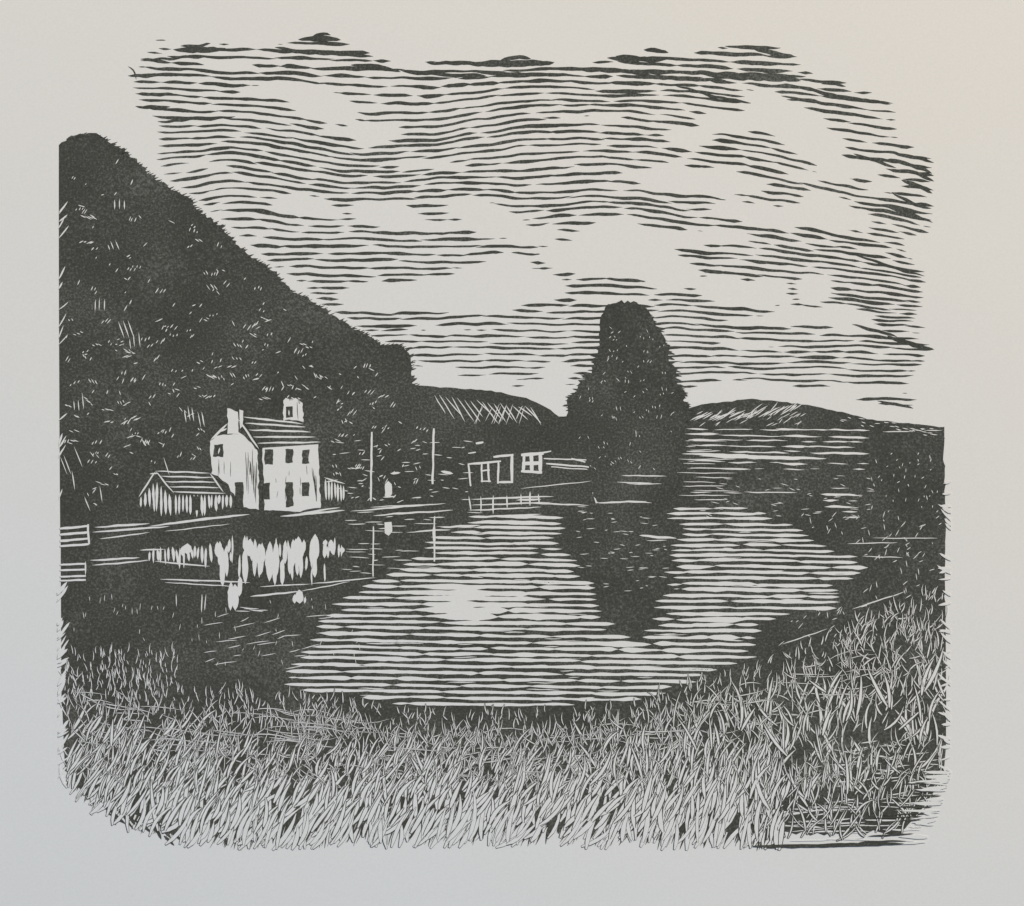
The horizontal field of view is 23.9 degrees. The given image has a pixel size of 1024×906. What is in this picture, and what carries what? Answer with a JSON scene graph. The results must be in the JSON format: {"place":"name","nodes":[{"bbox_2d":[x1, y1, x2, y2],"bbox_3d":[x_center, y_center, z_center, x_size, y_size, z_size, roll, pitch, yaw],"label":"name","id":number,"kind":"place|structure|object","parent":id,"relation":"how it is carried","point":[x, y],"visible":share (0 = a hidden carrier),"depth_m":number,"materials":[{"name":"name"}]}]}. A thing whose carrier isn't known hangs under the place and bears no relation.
{"place":"outdoors","nodes":[
{"label":"outdoors","id":0,"kind":"place"},
{"bbox_2d":[60,561,85,580],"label":"fence reflection","id":1,"kind":"object","parent":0,"point":[74,570],"visible":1,"depth_m":0.48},
{"bbox_2d":[60,524,89,546],"bbox_3d":[-0.087,0.017,0.482,0.006,0.001,0.005,0,90,0],"label":"fence","id":2,"kind":"object","parent":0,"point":[76,539],"visible":1,"depth_m":0.48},
{"bbox_2d":[148,534,344,611],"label":"cottage reflection","id":3,"kind":"object","parent":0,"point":[270,558],"visible":1,"depth_m":0.48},
{"bbox_2d":[210,398,320,511],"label":"cottage","id":4,"kind":"structure","parent":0,"point":[290,458],"depth_m":0.48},
{"bbox_2d":[213,444,309,498],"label":"windows","id":5,"kind":"structure","parent":4,"relation":"in","point":[218,449],"depth_m":0.48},
{"bbox_2d":[235,482,293,508],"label":"doors","id":6,"kind":"structure","parent":4,"relation":"in","point":[239,487],"depth_m":0.48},
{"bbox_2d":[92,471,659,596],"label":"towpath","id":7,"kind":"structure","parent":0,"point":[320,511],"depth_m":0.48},
{"bbox_2d":[384,522,391,535],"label":"mooring post reflection","id":8,"kind":"object","parent":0,"point":[387,526],"visible":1,"depth_m":0.48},
{"bbox_2d":[57,481,951,850],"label":"grass","id":9,"kind":"structure","parent":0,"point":[843,739],"depth_m":0.48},
{"bbox_2d":[469,493,553,511],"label":"landing stage reflection","id":10,"kind":"object","parent":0,"point":[507,503],"visible":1,"depth_m":0.48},
{"bbox_2d":[128,32,933,407],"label":"sky","id":11,"kind":"structure","parent":0,"point":[322,38],"depth_m":0.48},
{"label":"table top","id":12,"kind":"object","parent":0,"visible":0},
{"bbox_2d":[0,0,1023,905],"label":"paper page","id":13,"kind":"object","parent":12,"relation":"on","point":[944,78],"visible":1,"depth_m":0.48,"materials":[{"name":"white paper"}]},
{"bbox_2d":[58,132,594,533],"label":"wooded hill","id":14,"kind":"structure","parent":13,"relation":"on","point":[184,323],"depth_m":0.48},
{"bbox_2d":[139,471,231,515],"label":"shed","id":15,"kind":"structure","parent":14,"relation":"on","point":[194,503],"depth_m":0.48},
{"bbox_2d":[324,477,344,500],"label":"shed","id":16,"kind":"structure","parent":14,"relation":"on","point":[331,481],"depth_m":0.48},
{"bbox_2d":[370,432,372,500],"bbox_3d":[-0.028,0.003,0.481,0.001,0.001,0.014,0,90,0],"label":"utility pole","id":17,"kind":"object","parent":14,"relation":"on","point":[371,459],"visible":1,"depth_m":0.48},
{"bbox_2d":[384,481,393,497],"bbox_3d":[-0.024,0.007,0.481,0.002,0.001,0.003,0,90,0],"label":"mooring post","id":18,"kind":"object","parent":14,"relation":"on","point":[388,487],"visible":1,"depth_m":0.48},
{"bbox_2d":[431,428,434,483],"bbox_3d":[-0.016,0.001,0.481,0.001,0.001,0.011,0,90,0],"label":"utility pole","id":19,"kind":"object","parent":14,"relation":"on","point":[432,475],"visible":1,"depth_m":0.48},
{"bbox_2d":[468,441,588,485],"bbox_3d":[0.003,0.002,0.481,0.024,0.001,0.009,0,90,0],"label":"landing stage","id":20,"kind":"object","parent":14,"relation":"on","point":[531,463],"visible":1,"depth_m":0.48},
{"bbox_2d":[61,481,945,711],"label":"lake","id":21,"kind":"structure","parent":13,"relation":"on","point":[556,607],"depth_m":0.48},
{"bbox_2d":[372,516,446,576],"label":"pole reflection","id":22,"kind":"object","parent":21,"relation":"on","point":[433,533],"visible":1,"depth_m":0.48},
{"bbox_2d":[529,300,703,510],"bbox_3d":[0.025,-0.008,0.481,0.032,0.001,0.039,30,90,0],"label":"conifer tree","id":23,"kind":"object","parent":13,"relation":"on","point":[629,412],"visible":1,"depth_m":0.48,"materials":[{"name":"black plant"}]},
{"bbox_2d":[417,385,943,457],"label":"distant hills","id":24,"kind":"structure","parent":13,"relation":"on","point":[489,408],"depth_m":0.48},
{"bbox_2d":[667,428,945,528],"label":"fields","id":25,"kind":"structure","parent":13,"relation":"on","point":[814,473],"depth_m":0.48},
{"bbox_2d":[859,441,945,520],"bbox_3d":[0.078,0.006,0.482,0.017,0.001,0.016,0,90,0],"label":"bush","id":26,"kind":"object","parent":25,"relation":"on","point":[906,480],"visible":1,"depth_m":0.48,"materials":[{"name":"black plant"}]}
]}

